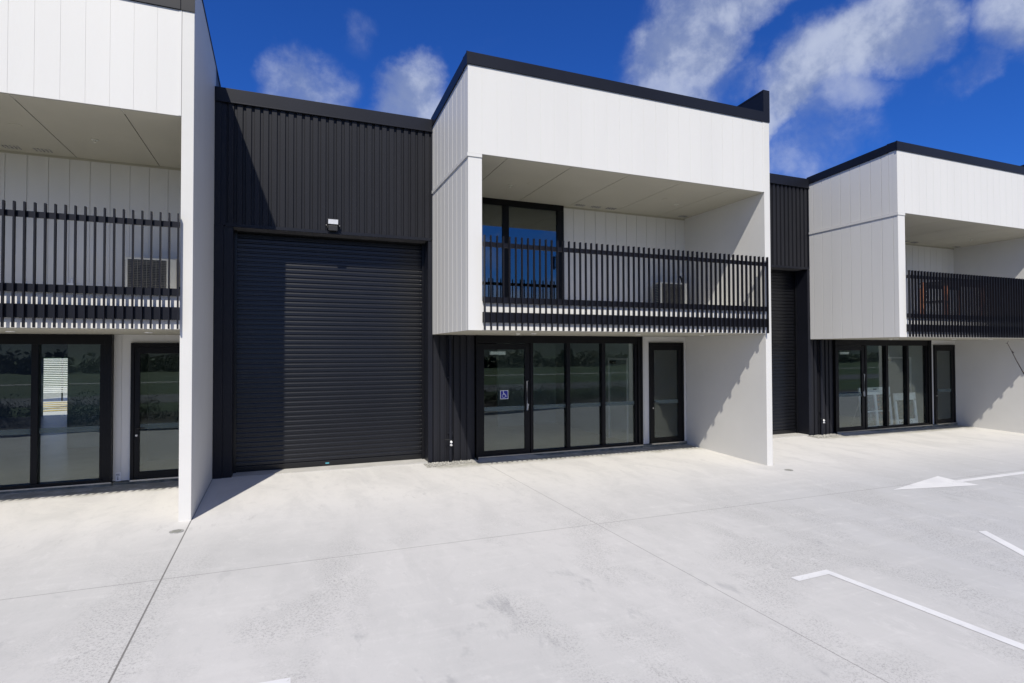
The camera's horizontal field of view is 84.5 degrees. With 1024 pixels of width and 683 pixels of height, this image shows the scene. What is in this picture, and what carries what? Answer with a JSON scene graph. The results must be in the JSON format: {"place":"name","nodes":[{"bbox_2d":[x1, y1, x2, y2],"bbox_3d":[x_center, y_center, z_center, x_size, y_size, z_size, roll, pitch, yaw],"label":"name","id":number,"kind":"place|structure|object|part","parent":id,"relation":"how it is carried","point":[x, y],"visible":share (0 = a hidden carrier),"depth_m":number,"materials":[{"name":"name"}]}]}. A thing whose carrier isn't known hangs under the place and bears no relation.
{"place":"outdoors","nodes":[
{"label":"outdoors","id":0,"kind":"place"},
{"bbox_2d":[43,387,66,415],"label":"yard","id":1,"kind":"structure","parent":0,"point":[52,397],"depth_m":29.23,"materials":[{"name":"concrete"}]},
{"bbox_2d":[43,358,67,400],"bbox_3d":[-23.440,1.198,29.341,4.410,3.800,0.090,0,-1,-22],"label":"louvre screen","id":2,"kind":"object","parent":1,"relation":"on","point":[62,377],"visible":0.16,"depth_m":29.22,"materials":[{"name":"white"}]},
{"bbox_2d":[43,358,67,385],"bbox_3d":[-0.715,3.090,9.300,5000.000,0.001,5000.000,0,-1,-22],"label":"window blind","id":3,"kind":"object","parent":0,"point":[55,371],"depth_m":89.02,"materials":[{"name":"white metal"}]},
{"bbox_2d":[424,459,478,467],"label":"gravel","id":4,"kind":"structure","parent":0,"point":[433,464],"depth_m":11.54,"materials":[{"name":"white gravel"}]},
{"bbox_2d":[0,425,1023,682],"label":"concrete yard","id":5,"kind":"structure","parent":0,"point":[676,563],"depth_m":6.24,"materials":[{"name":"grey concrete"}]},
{"bbox_2d":[0,0,233,521],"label":"commercial unit","id":6,"kind":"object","parent":5,"relation":"on","point":[107,128],"visible":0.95,"depth_m":8.80,"materials":[{"name":"white concrete"}]},
{"bbox_2d":[124,257,179,288],"bbox_3d":[-6.087,-1.125,9.655,0.856,1.014,0.431,0,-1,-22],"label":"air conditioner","id":7,"kind":"object","parent":6,"relation":"on","point":[155,272],"visible":0.57,"depth_m":9.46,"materials":[{"name":"beige metal"}]},
{"bbox_3d":[-6.102,1.213,9.901,1.010,2.371,0.165,0,-1,-22],"label":"side door","id":8,"kind":"part","parent":6,"relation":"part of","materials":[{"name":"black metal"}]},
{"bbox_2d":[169,529,183,533],"bbox_3d":[-4.387,2.491,7.368,0.170,0.027,0.170,0,-1,-22],"label":"drain cover","id":9,"kind":"object","parent":5,"relation":"on","point":[176,531],"visible":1,"depth_m":7.35,"materials":[{"name":"metal"}]},
{"bbox_2d":[261,677,290,682],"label":"bay marking","id":10,"kind":"object","parent":5,"relation":"on","point":[286,680],"visible":1,"depth_m":4.20,"materials":[{"name":"paint"}]},
{"bbox_2d":[212,51,772,478],"bbox_3d":[-2.450,-1.059,17.202,10.692,8.250,15.994,0,-1,-22],"label":"commercial unit","id":11,"kind":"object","parent":5,"relation":"on","point":[485,257],"visible":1,"depth_m":11.31,"materials":[{"name":"grey metal"}]},
{"bbox_3d":[-3.552,0.131,11.281,3.616,4.701,0.090,0,-1,-22],"label":"roller door","id":12,"kind":"part","parent":11,"relation":"part of","materials":[{"name":"metal"}]},
{"bbox_3d":[0.198,-1.879,12.464,2.120,2.501,0.110,0,-1,-22],"label":"balcony door","id":13,"kind":"part","parent":11,"relation":"part of","materials":[{"name":"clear glass"}]},
{"bbox_3d":[2.745,1.473,14.494,0.112,2.100,0.910,0,-1,-22],"label":"inner door","id":14,"kind":"part","parent":11,"relation":"part of","materials":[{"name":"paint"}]},
{"bbox_3d":[3.808,1.262,13.894,1.010,2.467,0.165,0,-1,-22],"label":"side door","id":15,"kind":"part","parent":11,"relation":"part of","materials":[{"name":"black metal"}]},
{"bbox_2d":[652,276,686,303],"bbox_3d":[3.834,-1.125,13.610,0.916,1.014,0.431,0,-1,-22],"label":"air conditioner","id":16,"kind":"object","parent":11,"relation":"on","point":[666,292],"visible":0.39,"depth_m":13.38,"materials":[{"name":"beige metal"}]},
{"bbox_2d":[770,141,1023,437],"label":"commercial unit","id":17,"kind":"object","parent":5,"relation":"on","point":[866,248],"visible":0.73,"depth_m":15.38,"materials":[{"name":"grey metal"}]},
{"bbox_3d":[6.358,0.230,15.273,3.616,4.707,0.090,0,-1,-22],"label":"roller door","id":18,"kind":"part","parent":17,"relation":"part of","materials":[{"name":"metal"}]},
{"bbox_2d":[851,387,893,426],"bbox_3d":[10.978,1.991,17.204,1.400,1.199,0.411,0,-1,-23],"label":"display stand","id":19,"kind":"object","parent":17,"relation":"on","point":[875,405],"visible":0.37,"depth_m":17.07,"materials":[{"name":"white"}]},
{"bbox_3d":[12.654,1.568,18.486,0.112,2.125,0.910,0,-1,-22],"label":"inner door","id":20,"kind":"part","parent":17,"relation":"part of","materials":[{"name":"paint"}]},
{"bbox_2d":[892,392,917,424],"bbox_3d":[12.132,2.094,17.571,1.020,1.001,0.411,0,-1,-24],"label":"display stand","id":21,"kind":"object","parent":17,"relation":"on","point":[898,403],"visible":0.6,"depth_m":17.39,"materials":[{"name":"white"}]},
{"bbox_3d":[13.717,1.358,17.886,1.010,2.492,0.165,0,-1,-22],"label":"side door","id":22,"kind":"part","parent":17,"relation":"part of","materials":[{"name":"black metal"}]},
{"bbox_2d":[791,570,1023,649],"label":"bay marking","id":23,"kind":"object","parent":5,"relation":"on","point":[935,613],"visible":1,"depth_m":5.53,"materials":[{"name":"paint"}]},
{"bbox_2d":[894,471,1023,489],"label":"painted arrow","id":24,"kind":"object","parent":5,"relation":"on","point":[936,481],"visible":1,"depth_m":10.49,"materials":[{"name":"paint"}]},
{"bbox_2d":[978,531,1023,555],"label":"bay marking","id":25,"kind":"object","parent":5,"relation":"on","point":[1005,543],"visible":1,"depth_m":7.35,"materials":[{"name":"paint"}]},
{"bbox_2d":[203,0,1023,178],"label":"sky","id":26,"kind":"structure","parent":0,"point":[845,80],"materials":[{"name":"blue"}]},
{"bbox_2d":[808,433,839,438],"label":"gravel","id":27,"kind":"structure","parent":0,"point":[823,436],"depth_m":15.53,"materials":[{"name":"white gravel"}]},
{"bbox_2d":[923,285,947,312],"bbox_3d":[10.936,-1.056,14.552,0.500,0.950,0.480,1,-1,-39],"label":"garden chair","id":28,"kind":"object","parent":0,"point":[932,301],"visible":0.1,"depth_m":14.55,"materials":[{"name":"wood"}]},
{"bbox_2d":[920,282,981,313],"bbox_3d":[11.961,-1.076,15.291,1.700,1.010,0.688,0,-1,-22],"label":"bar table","id":29,"kind":"object","parent":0,"point":[935,288],"visible":0.02,"depth_m":15.29,"materials":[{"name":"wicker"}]},
{"bbox_2d":[1007,342,1023,373],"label":"sapling","id":30,"kind":"object","parent":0,"point":[1015,358],"visible":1,"depth_m":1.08,"materials":[{"name":"plant"}]}
]}

